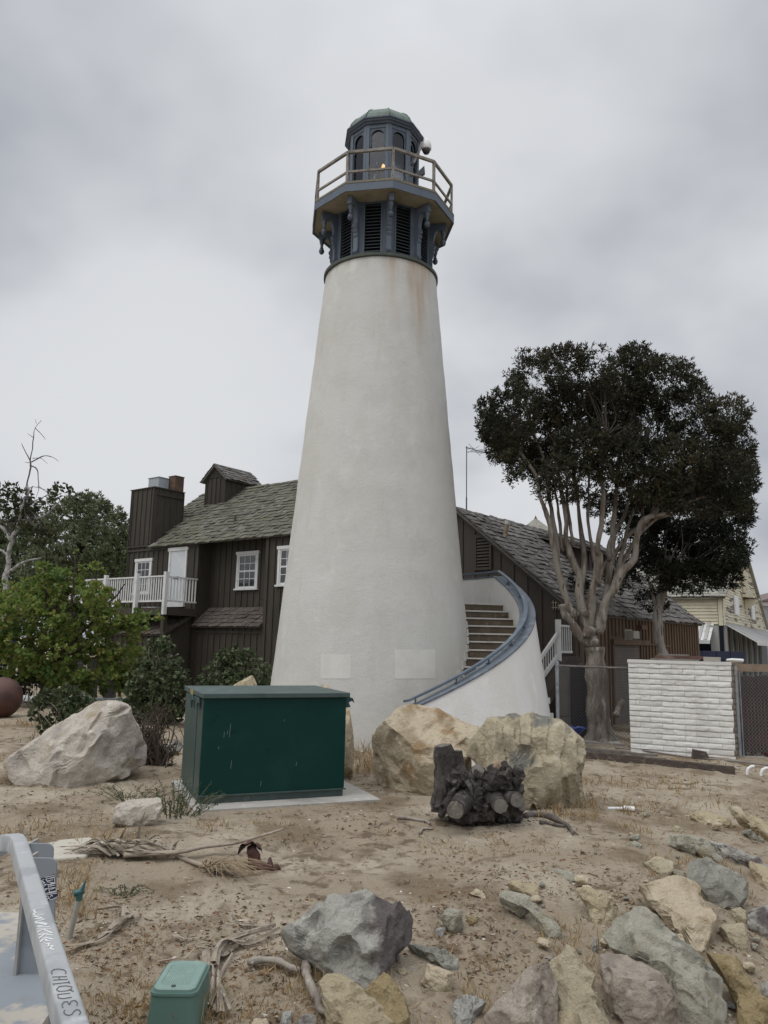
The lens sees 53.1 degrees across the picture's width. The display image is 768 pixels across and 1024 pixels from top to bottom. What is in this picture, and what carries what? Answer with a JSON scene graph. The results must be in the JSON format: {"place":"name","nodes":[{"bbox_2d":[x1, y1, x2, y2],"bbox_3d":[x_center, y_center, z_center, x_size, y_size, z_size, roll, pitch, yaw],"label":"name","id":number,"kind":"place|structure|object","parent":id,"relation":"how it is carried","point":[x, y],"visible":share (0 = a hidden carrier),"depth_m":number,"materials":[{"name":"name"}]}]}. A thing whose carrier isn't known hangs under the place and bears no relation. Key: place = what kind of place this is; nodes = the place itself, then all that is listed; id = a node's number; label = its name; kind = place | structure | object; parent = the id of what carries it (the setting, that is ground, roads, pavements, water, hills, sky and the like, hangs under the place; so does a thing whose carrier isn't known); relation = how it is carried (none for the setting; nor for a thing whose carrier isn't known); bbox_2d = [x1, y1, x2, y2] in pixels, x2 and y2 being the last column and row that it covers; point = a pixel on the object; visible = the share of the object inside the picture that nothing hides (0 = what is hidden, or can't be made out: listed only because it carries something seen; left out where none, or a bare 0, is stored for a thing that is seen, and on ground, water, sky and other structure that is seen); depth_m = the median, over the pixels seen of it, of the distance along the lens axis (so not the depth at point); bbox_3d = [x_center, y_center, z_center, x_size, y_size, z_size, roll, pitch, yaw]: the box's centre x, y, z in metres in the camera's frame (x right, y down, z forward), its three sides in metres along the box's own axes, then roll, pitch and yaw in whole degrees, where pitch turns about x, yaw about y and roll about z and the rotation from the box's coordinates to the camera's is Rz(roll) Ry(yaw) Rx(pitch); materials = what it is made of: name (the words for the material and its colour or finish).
{"place":"outdoors","nodes":[
{"label":"outdoors","id":0,"kind":"place"},
{"bbox_2d":[29,838,53,857],"bbox_3d":[-1.614,1.782,3.628,0.142,0.430,0.120,1,-10,0],"label":"gate plate","id":1,"kind":"object","parent":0,"point":[45,850],"visible":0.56,"depth_m":3.62,"materials":[{"name":"metal"}]},
{"bbox_2d":[68,463,297,694],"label":"brown house","id":2,"kind":"structure","parent":0,"point":[205,573],"depth_m":28.46,"materials":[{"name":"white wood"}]},
{"bbox_2d":[131,558,153,594],"bbox_3d":[-9.523,2.543,30.303,1.140,1.420,0.100,-6,-12,36],"label":"window","id":3,"kind":"structure","parent":2,"relation":"in","point":[142,566],"depth_m":30.30,"materials":[{"name":"white paint"}]},
{"bbox_2d":[167,546,188,606],"bbox_3d":[-7.846,2.454,29.056,1.160,2.250,0.089,-6,-12,36],"label":"door","id":4,"kind":"structure","parent":2,"relation":"in","point":[178,556],"depth_m":29.06,"materials":[{"name":"white paint"}]},
{"bbox_2d":[233,550,259,589],"bbox_3d":[-4.947,2.110,27.718,1.210,1.400,0.100,-6,-12,36],"label":"window","id":5,"kind":"structure","parent":2,"relation":"in","point":[247,567],"depth_m":27.72,"materials":[{"name":"white paint"}]},
{"bbox_2d":[274,545,288,586],"bbox_3d":[-3.170,1.790,25.634,1.180,1.370,0.100,-6,-12,36],"label":"window","id":6,"kind":"structure","parent":2,"relation":"in","point":[283,551],"depth_m":25.84,"materials":[{"name":"white paint"}]},
{"bbox_2d":[0,637,767,1023],"bbox_3d":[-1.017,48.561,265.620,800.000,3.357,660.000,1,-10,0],"label":"ground","id":7,"kind":"structure","parent":0,"point":[158,875],"depth_m":6.96,"materials":[{"name":"sand"}]},
{"bbox_2d":[0,677,22,717],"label":"rusty buoy","id":8,"kind":"object","parent":7,"relation":"on","point":[11,695],"visible":0.94,"depth_m":18.74,"materials":[{"name":"metal"}]},
{"bbox_2d":[0,912,50,1023],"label":"landing","id":9,"kind":"object","parent":7,"relation":"on","point":[22,999],"depth_m":3.08,"materials":[{"name":"concrete"}]},
{"bbox_2d":[13,852,57,975],"bbox_3d":[-1.462,1.715,3.295,0.152,0.457,0.120,1,-10,0],"label":"gate plate","id":10,"kind":"object","parent":9,"relation":"on","point":[24,961],"visible":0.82,"depth_m":3.25,"materials":[{"name":"metal"}]},
{"bbox_2d":[0,833,89,1023],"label":"metal rail","id":11,"kind":"object","parent":9,"relation":"on","point":[64,1003],"visible":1,"depth_m":1.85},
{"bbox_2d":[17,676,39,707],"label":"dark bush","id":12,"kind":"object","parent":7,"relation":"on","point":[28,689],"visible":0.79,"depth_m":21.92,"materials":[{"name":"green plant"}]},
{"bbox_2d":[0,506,67,657],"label":"evergreen tree","id":13,"kind":"object","parent":7,"relation":"on","point":[21,542],"visible":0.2,"depth_m":51.31,"materials":[{"name":"green plant"}]},
{"bbox_2d":[0,419,74,667],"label":"sycamore tree","id":14,"kind":"object","parent":7,"relation":"on","point":[26,507],"visible":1,"depth_m":37.21,"materials":[{"name":"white plant"}]},
{"bbox_2d":[0,655,101,685],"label":"dark hedge","id":15,"kind":"object","parent":7,"relation":"on","point":[14,676],"visible":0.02,"depth_m":31.86,"materials":[{"name":"green plant"}]},
{"bbox_2d":[27,682,96,738],"bbox_3d":[-6.135,4.062,14.790,1.491,1.547,0.925,-3,-10,21],"label":"ivy mound","id":16,"kind":"object","parent":7,"relation":"on","point":[76,701],"visible":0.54,"depth_m":14.73,"materials":[{"name":"green plant"}]},
{"bbox_2d":[28,837,95,860],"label":"white slab","id":17,"kind":"structure","parent":7,"relation":"on","point":[58,853],"depth_m":7.21,"materials":[{"name":"stone"}]},
{"bbox_2d":[14,489,125,662],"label":"evergreen tree","id":18,"kind":"object","parent":7,"relation":"on","point":[82,533],"visible":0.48,"depth_m":43.10,"materials":[{"name":"green plant"}]},
{"bbox_2d":[2,700,146,787],"bbox_3d":[-4.274,3.265,10.860,1.819,1.177,1.228,9,-12,-39],"label":"boulder","id":19,"kind":"object","parent":7,"relation":"on","point":[97,742],"visible":0.98,"depth_m":10.54,"materials":[{"name":"stone"}]},
{"bbox_2d":[66,880,85,939],"bbox_3d":[-2.098,2.748,5.209,0.125,0.485,0.077,-7,-13,41],"label":"irrigation riser","id":20,"kind":"object","parent":7,"relation":"on","point":[78,893],"visible":0.92,"depth_m":5.19,"materials":[{"name":"plastic"}]},
{"bbox_2d":[0,549,164,704],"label":"young sycamore","id":21,"kind":"object","parent":7,"relation":"on","point":[61,623],"visible":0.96,"depth_m":22.65,"materials":[{"name":"green plant"}]},
{"bbox_2d":[65,900,138,951],"bbox_3d":[-1.950,2.856,5.330,0.370,0.095,0.935,1,-10,0],"label":"palm strip","id":22,"kind":"object","parent":7,"relation":"on","point":[123,917],"visible":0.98,"depth_m":5.30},
{"bbox_2d":[88,510,128,615],"bbox_3d":[-13.423,4.086,39.578,3.103,8.816,5.194,9,-12,-39],"label":"evergreen tree","id":23,"kind":"object","parent":7,"relation":"on","point":[117,552],"visible":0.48,"depth_m":39.66,"materials":[{"name":"green plant"}]},
{"bbox_2d":[94,884,153,898],"bbox_3d":[-2.077,3.031,6.121,0.487,0.104,0.210,1,-10,0],"label":"weed clump","id":24,"kind":"object","parent":7,"relation":"on","point":[128,892],"visible":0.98,"depth_m":6.14,"materials":[{"name":"green plant"}]},
{"bbox_2d":[87,781,183,801],"bbox_3d":[-3.100,3.445,9.484,1.241,0.276,0.744,1,-10,0],"label":"weed clump","id":25,"kind":"object","parent":7,"relation":"on","point":[118,796],"visible":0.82,"depth_m":9.46,"materials":[{"name":"green plant"}]},
{"bbox_2d":[112,798,162,826],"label":"rock","id":26,"kind":"object","parent":7,"relation":"on","point":[131,811],"visible":0.9,"depth_m":8.17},
{"bbox_2d":[116,633,191,724],"bbox_3d":[-5.303,4.092,18.022,1.842,2.497,1.570,1,-10,0],"label":"ivy mound","id":27,"kind":"object","parent":7,"relation":"on","point":[137,692],"visible":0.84,"depth_m":17.80,"materials":[{"name":"green plant"}]},
{"bbox_2d":[134,701,183,767],"bbox_3d":[-3.676,3.561,12.129,0.855,1.122,0.855,-1,-10,12],"label":"dry shrub","id":28,"kind":"object","parent":7,"relation":"on","point":[158,754],"visible":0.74,"depth_m":12.07,"materials":[{"name":"brown plant"}]},
{"bbox_2d":[59,812,283,868],"bbox_3d":[-1.965,3.045,7.183,2.134,0.383,0.755,3,-10,-12],"label":"palm frond","id":29,"kind":"object","parent":7,"relation":"on","point":[126,849],"visible":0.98,"depth_m":7.15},
{"bbox_2d":[120,774,229,818],"bbox_3d":[-2.371,3.251,8.827,1.164,0.483,0.910,1,-10,0],"label":"weed clump","id":30,"kind":"object","parent":7,"relation":"on","point":[176,809],"visible":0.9,"depth_m":8.79,"materials":[{"name":"green plant"}]},
{"bbox_2d":[147,961,209,1023],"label":"valve box","id":31,"kind":"object","parent":7,"relation":"on","point":[179,989],"visible":1,"depth_m":3.96,"materials":[{"name":"green plastic"}]},
{"bbox_2d":[194,643,272,685],"bbox_3d":[-3.456,3.951,17.450,2.014,1.990,1.420,1,-10,0],"label":"bush","id":32,"kind":"object","parent":7,"relation":"on","point":[223,668],"visible":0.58,"depth_m":17.45,"materials":[{"name":"green plant"}]},
{"bbox_2d":[196,854,277,883],"bbox_3d":[-1.294,3.071,6.639,0.799,0.158,0.626,1,-10,0],"label":"straw tuft","id":33,"kind":"object","parent":7,"relation":"on","point":[223,864],"visible":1,"depth_m":6.69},
{"bbox_2d":[202,923,280,1012],"bbox_3d":[-0.946,2.743,4.729,0.379,0.111,1.238,0,-10,6],"label":"palm strip","id":34,"kind":"object","parent":7,"relation":"on","point":[213,960],"visible":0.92,"depth_m":4.76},
{"bbox_2d":[233,675,256,685],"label":"boulder","id":35,"kind":"object","parent":7,"relation":"on","point":[249,681],"visible":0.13,"depth_m":12.88,"materials":[{"name":"beige stone"}]},
{"bbox_2d":[238,840,280,870],"bbox_3d":[-1.139,3.156,7.026,0.420,0.302,0.278,1,-10,0],"label":"palm boot","id":36,"kind":"object","parent":7,"relation":"on","point":[252,852],"visible":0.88,"depth_m":6.99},
{"bbox_2d":[230,914,300,931],"bbox_3d":[-0.841,2.874,5.358,0.506,0.071,0.271,1,-10,0],"label":"palm strip","id":37,"kind":"object","parent":7,"relation":"on","point":[239,920],"visible":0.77,"depth_m":5.41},
{"bbox_2d":[171,780,380,812],"bbox_3d":[-1.514,3.806,10.280,2.340,0.182,2.040,5,-10,-22],"label":"concrete pad","id":38,"kind":"object","parent":7,"relation":"on","point":[352,793],"visible":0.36,"depth_m":9.57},
{"bbox_2d":[180,685,354,803],"bbox_3d":[-1.607,3.064,10.399,2.055,1.313,1.530,5,-10,-22],"label":"utility cabinet","id":39,"kind":"object","parent":38,"relation":"on","point":[249,743],"visible":0.97,"depth_m":9.75,"materials":[{"name":"green metal"}]},
{"bbox_2d":[247,955,324,1015],"bbox_3d":[-0.468,2.738,4.518,0.743,0.106,0.314,-8,-13,44],"label":"dead branch","id":40,"kind":"object","parent":7,"relation":"on","point":[282,962],"visible":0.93,"depth_m":4.58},
{"bbox_2d":[280,1011,291,1023],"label":"rock","id":41,"kind":"object","parent":7,"relation":"on","point":[286,1017],"visible":0.98,"depth_m":4.10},
{"bbox_2d":[296,1014,316,1023],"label":"rock","id":42,"kind":"object","parent":7,"relation":"on","point":[308,1019],"visible":0.98,"depth_m":4.07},
{"bbox_2d":[280,889,412,989],"bbox_3d":[-0.228,2.686,4.750,0.826,0.633,0.493,1,-10,0],"label":"rock","id":43,"kind":"object","parent":7,"relation":"on","point":[363,938],"visible":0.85,"depth_m":4.68,"materials":[{"name":"stone"}]},
{"bbox_2d":[344,707,353,777],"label":"boulder","id":44,"kind":"object","parent":7,"relation":"on","point":[349,754],"visible":0.49,"depth_m":11.34,"materials":[{"name":"beige stone"}]},
{"bbox_2d":[318,973,391,1023],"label":"rock","id":45,"kind":"object","parent":7,"relation":"on","point":[346,1000],"visible":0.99,"depth_m":4.11,"materials":[{"name":"beige stone"}]},
{"bbox_2d":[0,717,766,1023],"bbox_3d":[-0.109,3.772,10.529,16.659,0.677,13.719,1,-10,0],"label":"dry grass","id":46,"kind":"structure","parent":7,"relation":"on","point":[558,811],"depth_m":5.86,"materials":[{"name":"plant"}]},
{"bbox_2d":[0,755,767,1023],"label":"leaf litter","id":47,"kind":"object","parent":7,"relation":"on","point":[284,953],"visible":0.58,"depth_m":5.53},
{"bbox_2d":[0,759,767,1023],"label":"pebbles","id":48,"kind":"object","parent":7,"relation":"on","point":[424,991],"visible":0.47,"depth_m":6.02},
{"bbox_2d":[3,759,766,1018],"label":"dead weeds","id":49,"kind":"object","parent":7,"relation":"on","point":[316,821],"visible":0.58,"depth_m":6.21,"materials":[{"name":"beige plant"}]},
{"bbox_2d":[365,972,409,1023],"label":"rock","id":50,"kind":"object","parent":7,"relation":"on","point":[383,989],"visible":0.78,"depth_m":4.18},
{"bbox_2d":[270,107,550,765],"bbox_3d":[0.926,-2.240,17.646,6.165,14.840,6.373,-7,-12,39],"label":"lighthouse","id":51,"kind":"object","parent":7,"relation":"on","point":[387,610],"visible":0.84,"depth_m":15.95,"materials":[{"name":"paint"}]},
{"bbox_2d":[350,125,366,180],"bbox_3d":[-0.588,-8.057,18.047,0.080,1.980,0.531,10,-13,-43],"label":"window frame","id":52,"kind":"structure","parent":51,"relation":"in","point":[358,140],"depth_m":18.15,"materials":[{"name":"blue paint"}]},
{"bbox_2d":[365,123,388,179],"bbox_3d":[-0.158,-8.086,17.821,0.531,1.980,0.080,0,-10,10],"label":"window frame","id":53,"kind":"structure","parent":51,"relation":"in","point":[384,128],"depth_m":17.89,"materials":[{"name":"blue paint"}]},
{"bbox_2d":[388,123,408,181],"bbox_3d":[0.324,-8.065,17.888,0.531,1.980,0.080,6,-11,-26],"label":"window frame","id":54,"kind":"structure","parent":51,"relation":"in","point":[398,136],"depth_m":17.96,"materials":[{"name":"blue paint"}]},
{"bbox_2d":[409,130,418,184],"bbox_3d":[0.673,-8.001,18.222,0.080,1.980,0.531,-4,-11,28],"label":"window frame","id":55,"kind":"structure","parent":51,"relation":"in","point":[413,144],"depth_m":18.36,"materials":[{"name":"blue paint"}]},
{"bbox_2d":[411,138,431,164],"bbox_3d":[0.823,-8.604,18.386,0.650,0.794,0.250,4,-10,-17],"label":"security camera","id":56,"kind":"object","parent":51,"relation":"attached to","point":[425,147],"visible":0.98,"depth_m":18.39,"materials":[{"name":"white plastic"}]},
{"bbox_2d":[372,704,478,795],"bbox_3d":[0.598,3.369,10.770,1.556,1.283,1.310,1,-10,0],"label":"boulder","id":57,"kind":"object","parent":7,"relation":"on","point":[406,739],"visible":0.65,"depth_m":10.61,"materials":[{"name":"beige stone"}]},
{"bbox_2d":[407,943,457,970],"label":"rock","id":58,"kind":"object","parent":7,"relation":"on","point":[444,959],"visible":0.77,"depth_m":4.91,"materials":[{"name":"grey stone"}]},
{"bbox_2d":[421,963,452,991],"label":"rock","id":59,"kind":"object","parent":7,"relation":"on","point":[435,978],"visible":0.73,"depth_m":4.59,"materials":[{"name":"beige stone"}]},
{"bbox_2d":[440,907,462,933],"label":"rock","id":60,"kind":"object","parent":7,"relation":"on","point":[452,919],"visible":0.94,"depth_m":5.43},
{"bbox_2d":[451,994,486,1023],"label":"rock","id":61,"kind":"object","parent":7,"relation":"on","point":[469,1010],"visible":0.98,"depth_m":4.33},
{"bbox_2d":[430,743,526,825],"bbox_3d":[1.060,3.066,8.575,1.062,0.883,1.012,1,-10,0],"label":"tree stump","id":62,"kind":"object","parent":7,"relation":"on","point":[492,795],"visible":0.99,"depth_m":8.45,"materials":[{"name":"wood"}]},
{"bbox_2d":[482,961,557,1023],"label":"rock","id":63,"kind":"object","parent":7,"relation":"on","point":[530,996],"visible":1,"depth_m":4.25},
{"bbox_2d":[507,880,539,896],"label":"rock","id":64,"kind":"object","parent":7,"relation":"on","point":[528,889],"visible":0.77,"depth_m":6.30,"materials":[{"name":"beige stone"}]},
{"bbox_2d":[466,712,585,809],"bbox_3d":[1.935,3.269,10.006,1.365,1.322,1.470,9,-12,-38],"label":"boulder","id":65,"kind":"object","parent":7,"relation":"on","point":[548,753],"visible":0.69,"depth_m":9.56,"materials":[{"name":"beige stone"}]},
{"bbox_2d":[499,890,561,938],"bbox_3d":[1.105,3.046,5.776,0.184,0.273,0.572,10,-13,-41],"label":"rock","id":66,"kind":"object","parent":7,"relation":"on","point":[520,904],"visible":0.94,"depth_m":5.80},
{"bbox_2d":[523,810,578,834],"bbox_3d":[1.862,3.438,8.531,0.308,0.100,0.876,6,-11,-24],"label":"dead root","id":67,"kind":"object","parent":7,"relation":"on","point":[546,815],"visible":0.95,"depth_m":8.62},
{"bbox_2d":[543,868,575,882],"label":"rock","id":68,"kind":"object","parent":7,"relation":"on","point":[569,876],"visible":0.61,"depth_m":6.68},
{"bbox_2d":[541,619,583,716],"bbox_3d":[3.969,3.806,17.660,1.663,2.650,0.499,10,-13,-42],"label":"porch stair","id":69,"kind":"object","parent":7,"relation":"on","point":[566,660],"visible":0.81,"depth_m":17.65,"materials":[{"name":"white paint"}]},
{"bbox_2d":[559,667,570,725],"bbox_3d":[3.993,4.222,16.927,0.310,1.686,0.160,1,-10,0],"label":"grey board","id":70,"kind":"object","parent":7,"relation":"on","point":[564,686],"visible":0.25,"depth_m":16.93,"materials":[{"name":"paint"}]},
{"bbox_2d":[558,1009,580,1023],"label":"rock","id":71,"kind":"object","parent":7,"relation":"on","point":[568,1016],"visible":0.83,"depth_m":4.27,"materials":[{"name":"beige stone"}]},
{"bbox_2d":[570,667,586,737],"bbox_3d":[4.245,4.206,16.713,0.340,1.657,0.110,1,-10,0],"label":"dark plank","id":72,"kind":"object","parent":7,"relation":"on","point":[579,700],"visible":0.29,"depth_m":16.71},
{"bbox_2d":[549,944,609,1023],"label":"rock","id":73,"kind":"object","parent":7,"relation":"on","point":[574,977],"visible":0.76,"depth_m":4.42,"materials":[{"name":"beige stone"}]},
{"bbox_2d":[456,506,705,725],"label":"brown barn","id":74,"kind":"structure","parent":7,"relation":"on","point":[520,555],"depth_m":21.00,"materials":[{"name":"paint"}]},
{"bbox_2d":[610,639,649,724],"bbox_3d":[6.796,4.666,21.043,0.098,2.300,2.500,-7,-12,39],"label":"roll up door","id":75,"kind":"structure","parent":74,"relation":"in","point":[621,650],"depth_m":20.64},
{"bbox_2d":[574,875,588,885],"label":"stone","id":76,"kind":"object","parent":7,"relation":"on","point":[581,880],"visible":0.94,"depth_m":6.50,"materials":[{"name":"beige stone"}]},
{"bbox_2d":[555,661,629,740],"bbox_3d":[4.229,3.920,15.453,1.532,1.800,0.091,0,-10,10],"label":"chain link fence","id":77,"kind":"object","parent":7,"relation":"on","point":[557,685],"visible":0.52,"depth_m":15.51,"materials":[{"name":"metal"}]},
{"bbox_2d":[576,886,617,924],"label":"rock","id":78,"kind":"object","parent":7,"relation":"on","point":[599,904],"visible":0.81,"depth_m":5.95,"materials":[{"name":"beige stone"}]},
{"bbox_2d":[473,339,760,742],"bbox_3d":[5.142,0.500,17.218,6.395,9.288,3.576,1,-10,0],"label":"paperbark tree","id":79,"kind":"object","parent":7,"relation":"on","point":[605,401],"visible":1,"depth_m":16.69,"materials":[{"name":"green plant"}]},
{"bbox_2d":[585,748,656,756],"bbox_3d":[4.459,4.616,14.700,1.570,0.130,0.119,-6,-12,38],"label":"timber","id":80,"kind":"object","parent":7,"relation":"on","point":[618,752],"visible":0.62,"depth_m":14.63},
{"bbox_2d":[599,953,680,1023],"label":"rock","id":81,"kind":"object","parent":7,"relation":"on","point":[637,992],"visible":0.98,"depth_m":4.62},
{"bbox_2d":[643,856,673,875],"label":"rock","id":82,"kind":"object","parent":7,"relation":"on","point":[659,865],"visible":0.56,"depth_m":7.12,"materials":[{"name":"beige stone"}]},
{"bbox_2d":[585,752,734,774],"bbox_3d":[4.706,4.419,13.539,2.842,0.200,0.148,-7,-13,40],"label":"timber","id":83,"kind":"object","parent":7,"relation":"on","point":[626,758],"visible":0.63,"depth_m":13.41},
{"bbox_2d":[691,749,708,758],"bbox_3d":[5.502,4.214,13.391,0.280,0.160,0.150,1,-10,0],"label":"timber stub","id":84,"kind":"object","parent":83,"relation":"on","point":[698,754],"visible":1,"depth_m":13.33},
{"bbox_2d":[602,906,727,1023],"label":"rock","id":85,"kind":"object","parent":7,"relation":"on","point":[646,935],"visible":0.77,"depth_m":4.97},
{"bbox_2d":[566,458,764,653],"bbox_3d":[7.586,1.993,20.442,5.593,7.409,3.263,1,-10,0],"label":"leaning tree","id":86,"kind":"object","parent":7,"relation":"on","point":[666,568],"visible":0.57,"depth_m":19.97,"materials":[{"name":"green plant"}]},
{"bbox_2d":[638,875,716,952],"bbox_3d":[2.364,3.158,6.047,0.428,0.465,0.675,5,-10,-23],"label":"rock","id":87,"kind":"object","parent":7,"relation":"on","point":[677,902],"visible":0.94,"depth_m":6.01,"materials":[{"name":"beige stone"}]},
{"bbox_2d":[627,659,746,759],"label":"block wall","id":88,"kind":"structure","parent":7,"relation":"on","point":[684,708],"depth_m":14.46,"materials":[{"name":"white paint"}]},
{"bbox_2d":[615,747,767,765],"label":"ground pipe","id":89,"kind":"object","parent":7,"relation":"on","point":[690,756],"visible":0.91,"depth_m":14.11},
{"bbox_2d":[617,545,767,692],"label":"yellow house","id":90,"kind":"structure","parent":7,"relation":"on","point":[735,620],"depth_m":31.73,"materials":[{"name":"paint"}]},
{"bbox_2d":[666,834,722,862],"bbox_3d":[3.196,3.491,7.937,0.592,0.294,0.248,-8,-13,43],"label":"rock","id":91,"kind":"object","parent":7,"relation":"on","point":[694,845],"visible":0.92,"depth_m":7.87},
{"bbox_2d":[689,810,731,827],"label":"rock","id":92,"kind":"object","parent":7,"relation":"on","point":[705,818],"visible":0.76,"depth_m":9.29,"materials":[{"name":"beige stone"}]},
{"bbox_2d":[687,856,748,909],"bbox_3d":[2.948,3.324,6.786,0.494,0.493,0.491,1,-10,0],"label":"rock","id":93,"kind":"object","parent":7,"relation":"on","point":[722,886],"visible":0.77,"depth_m":6.65,"materials":[{"name":"grey stone"}]},
{"bbox_2d":[700,651,747,706],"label":"blue crates","id":94,"kind":"object","parent":7,"relation":"on","point":[724,655],"visible":0.18,"depth_m":27.38,"materials":[{"name":"blue plastic"}]},
{"bbox_2d":[719,923,750,951],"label":"rock","id":95,"kind":"object","parent":7,"relation":"on","point":[735,935],"visible":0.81,"depth_m":5.84,"materials":[{"name":"beige stone"}]},
{"bbox_2d":[706,952,767,1023],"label":"rock","id":96,"kind":"object","parent":7,"relation":"on","point":[750,1000],"visible":1,"depth_m":4.93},
{"bbox_2d":[708,840,767,867],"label":"rock","id":97,"kind":"object","parent":7,"relation":"on","point":[729,852],"visible":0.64,"depth_m":7.87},
{"bbox_2d":[731,907,746,923],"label":"rock","id":98,"kind":"object","parent":7,"relation":"on","point":[739,914],"visible":0.66,"depth_m":6.39,"materials":[{"name":"beige stone"}]},
{"bbox_2d":[729,806,767,840],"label":"rock","id":99,"kind":"object","parent":7,"relation":"on","point":[743,819],"visible":0.94,"depth_m":9.05,"materials":[{"name":"beige stone"}]},
{"bbox_2d":[733,664,767,755],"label":"slatted fence","id":100,"kind":"object","parent":7,"relation":"on","point":[756,713],"visible":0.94,"depth_m":14.40,"materials":[{"name":"metal"}]},
{"bbox_2d":[742,829,764,842],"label":"rock","id":101,"kind":"object","parent":7,"relation":"on","point":[752,836],"visible":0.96,"depth_m":8.78,"materials":[{"name":"grey stone"}]},
{"bbox_2d":[746,905,767,939],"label":"rock","id":102,"kind":"object","parent":7,"relation":"on","point":[757,920],"visible":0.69,"depth_m":6.20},
{"bbox_2d":[749,861,767,889],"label":"rock","id":103,"kind":"object","parent":7,"relation":"on","point":[759,872],"visible":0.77,"depth_m":7.46,"materials":[{"name":"beige stone"}]},
{"bbox_2d":[0,0,767,638],"label":"sky","id":104,"kind":"structure","parent":0,"point":[162,266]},
{"bbox_2d":[527,515,547,529],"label":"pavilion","id":105,"kind":"structure","parent":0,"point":[536,522],"depth_m":40.05,"materials":[{"name":"white fabric"}]},
{"bbox_2d":[651,654,703,660],"bbox_3d":[5.641,2.797,14.794,0.940,0.117,0.270,-4,-11,27],"label":"board stack","id":106,"kind":"object","parent":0,"point":[681,657],"visible":0.93,"depth_m":14.69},
{"bbox_2d":[760,593,767,654],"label":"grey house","id":107,"kind":"structure","parent":0,"point":[764,598],"depth_m":47.72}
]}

